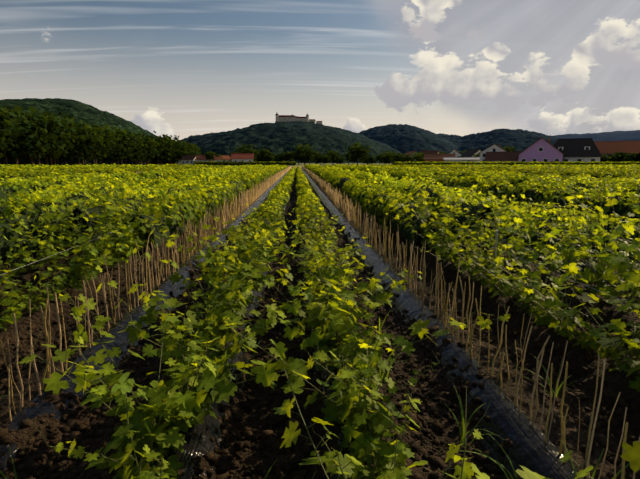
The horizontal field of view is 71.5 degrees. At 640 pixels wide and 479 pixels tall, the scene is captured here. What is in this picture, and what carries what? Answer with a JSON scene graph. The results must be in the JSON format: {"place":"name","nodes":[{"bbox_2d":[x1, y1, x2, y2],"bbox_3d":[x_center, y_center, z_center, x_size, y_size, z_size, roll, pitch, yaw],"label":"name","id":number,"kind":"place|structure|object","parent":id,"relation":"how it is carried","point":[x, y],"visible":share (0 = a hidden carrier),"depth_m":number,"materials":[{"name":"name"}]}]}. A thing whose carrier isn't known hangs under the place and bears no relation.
{"place":"outdoors","nodes":[
{"label":"outdoors","id":0,"kind":"place"},
{"bbox_2d":[0,98,157,136],"bbox_3d":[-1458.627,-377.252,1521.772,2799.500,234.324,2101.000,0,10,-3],"label":"hill terrain","id":1,"kind":"structure","parent":0,"point":[79,111],"depth_m":1409.45,"materials":[{"name":"green plant"}]},
{"bbox_2d":[0,105,201,164],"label":"tree","id":2,"kind":"object","parent":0,"point":[45,133],"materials":[{"name":"green plant"}]},
{"bbox_2d":[110,163,391,165],"bbox_3d":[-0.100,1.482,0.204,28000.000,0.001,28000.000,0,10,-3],"label":"terrain","id":3,"kind":"structure","parent":0,"point":[302,164],"depth_m":381.40,"materials":[{"name":"green plant"}]},
{"bbox_2d":[0,152,172,165],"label":"woodland tree","id":4,"kind":"object","parent":3,"relation":"on","point":[62,161],"visible":0.04,"depth_m":217.44,"materials":[{"name":"green plant"}]},
{"bbox_2d":[181,155,196,164],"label":"house","id":5,"kind":"structure","parent":3,"relation":"on","point":[187,159],"depth_m":337.68,"materials":[{"name":"white paint"}]},
{"bbox_2d":[195,155,201,161],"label":"orange house","id":6,"kind":"structure","parent":3,"relation":"on","point":[198,158],"depth_m":338.63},
{"bbox_2d":[201,155,213,161],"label":"house","id":7,"kind":"structure","parent":3,"relation":"on","point":[203,158],"depth_m":330.80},
{"bbox_2d":[214,155,230,161],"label":"house","id":8,"kind":"structure","parent":3,"relation":"on","point":[226,158],"depth_m":314.52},
{"bbox_2d":[231,153,253,161],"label":"house","id":9,"kind":"structure","parent":3,"relation":"on","point":[242,157],"depth_m":234.87,"materials":[{"name":"red tile"}]},
{"bbox_2d":[419,150,439,153],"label":"house","id":10,"kind":"structure","parent":3,"relation":"on","point":[433,152],"depth_m":250.10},
{"bbox_2d":[449,149,460,156],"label":"house","id":11,"kind":"structure","parent":3,"relation":"on","point":[456,153],"depth_m":228.46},
{"bbox_2d":[179,121,402,162],"bbox_3d":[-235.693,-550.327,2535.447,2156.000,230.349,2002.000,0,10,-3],"label":"hill","id":12,"kind":"structure","parent":0,"point":[278,138],"depth_m":1996.47,"materials":[{"name":"green plant"}]},
{"bbox_2d":[275,113,321,123],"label":"castle","id":13,"kind":"structure","parent":12,"relation":"on","point":[284,118],"depth_m":2391.25,"materials":[{"name":"grey stone"}]},
{"bbox_2d":[0,171,639,478],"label":"field soil","id":14,"kind":"structure","parent":0,"point":[617,380],"depth_m":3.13,"materials":[{"name":"brown soil"}]},
{"bbox_2d":[0,295,629,478],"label":"grass weeds","id":15,"kind":"object","parent":14,"relation":"on","point":[462,434],"visible":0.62,"depth_m":2.33,"materials":[{"name":"green plant"}]},
{"bbox_2d":[1,182,634,305],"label":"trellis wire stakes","id":16,"kind":"object","parent":14,"relation":"on","point":[496,243],"visible":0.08,"depth_m":4.52,"materials":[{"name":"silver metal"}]},
{"bbox_2d":[0,173,639,478],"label":"vine leaves","id":17,"kind":"object","parent":14,"relation":"on","point":[179,410],"visible":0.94,"depth_m":2.97,"materials":[{"name":"green plant"}]},
{"bbox_2d":[0,168,639,478],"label":"plastic mulch sheet","id":18,"kind":"object","parent":14,"relation":"on","point":[531,449],"visible":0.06,"depth_m":2.69,"materials":[{"name":"black plastic"}]},
{"bbox_2d":[0,171,639,244],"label":"vine leaves","id":19,"kind":"object","parent":14,"relation":"on","point":[275,198],"visible":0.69,"depth_m":10.11,"materials":[{"name":"green plant"}]},
{"bbox_2d":[0,166,639,478],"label":"wooden stakes","id":20,"kind":"object","parent":14,"relation":"on","point":[327,190],"visible":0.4,"depth_m":3.38,"materials":[{"name":"brown wood"}]},
{"bbox_2d":[0,166,639,258],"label":"grapevines","id":21,"kind":"object","parent":14,"relation":"on","point":[4,248],"visible":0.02,"depth_m":7.87,"materials":[{"name":"green plant"}]},
{"bbox_2d":[0,163,639,196],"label":"vineyard rows","id":22,"kind":"object","parent":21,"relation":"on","point":[331,175],"visible":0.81,"depth_m":26.57,"materials":[{"name":"green plant"}]},
{"bbox_2d":[0,0,639,139],"label":"sky","id":23,"kind":"structure","parent":0,"point":[183,69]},
{"bbox_2d":[177,142,639,164],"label":"orchard tree","id":24,"kind":"object","parent":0,"point":[306,152],"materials":[{"name":"green plant"}]},
{"bbox_2d":[359,124,560,153],"bbox_3d":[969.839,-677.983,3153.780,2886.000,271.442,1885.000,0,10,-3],"label":"hills","id":25,"kind":"structure","parent":0,"point":[404,138],"depth_m":2651.05,"materials":[{"name":"green plant"}]},
{"bbox_2d":[554,130,639,141],"bbox_3d":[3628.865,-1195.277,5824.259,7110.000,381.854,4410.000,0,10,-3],"label":"distant hill","id":26,"kind":"structure","parent":0,"point":[633,135],"depth_m":4809.66,"materials":[{"name":"plant"}]},
{"label":"verge ground","id":27,"kind":"structure","parent":0,"visible":0},
{"bbox_2d":[403,151,415,161],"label":"house","id":28,"kind":"structure","parent":27,"relation":"on","point":[412,153],"depth_m":228.32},
{"bbox_2d":[194,162,639,165],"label":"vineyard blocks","id":29,"kind":"object","parent":27,"relation":"on","point":[264,164],"visible":0.4,"depth_m":114.31,"materials":[{"name":"green plant"}]},
{"bbox_2d":[198,161,639,164],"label":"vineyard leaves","id":30,"kind":"object","parent":29,"relation":"on","point":[533,162],"visible":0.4,"depth_m":110.94,"materials":[{"name":"green plant"}]},
{"bbox_2d":[424,154,455,161],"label":"house","id":31,"kind":"structure","parent":27,"relation":"on","point":[434,157],"depth_m":187.95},
{"bbox_2d":[443,157,479,161],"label":"low building","id":32,"kind":"structure","parent":27,"relation":"on","point":[461,159],"depth_m":178.36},
{"bbox_2d":[459,149,481,156],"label":"house","id":33,"kind":"structure","parent":27,"relation":"on","point":[469,152],"depth_m":221.35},
{"bbox_2d":[478,143,507,161],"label":"house","id":34,"kind":"structure","parent":27,"relation":"on","point":[494,147],"depth_m":161.82,"materials":[{"name":"white paint"}]},
{"bbox_2d":[485,151,521,161],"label":"house","id":35,"kind":"structure","parent":27,"relation":"on","point":[509,156],"depth_m":155.45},
{"bbox_2d":[517,137,564,161],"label":"lilac house","id":36,"kind":"structure","parent":27,"relation":"on","point":[542,149],"depth_m":138.72,"materials":[{"name":"purple paint"}]},
{"bbox_2d":[553,138,601,161],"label":"house","id":37,"kind":"structure","parent":27,"relation":"on","point":[580,149],"depth_m":143.34,"materials":[{"name":"black tile"}]},
{"bbox_2d":[594,141,639,161],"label":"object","id":38,"kind":"object","parent":27,"relation":"on","point":[610,148],"visible":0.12,"depth_m":151.80,"materials":[{"name":"red tile"}]}
]}

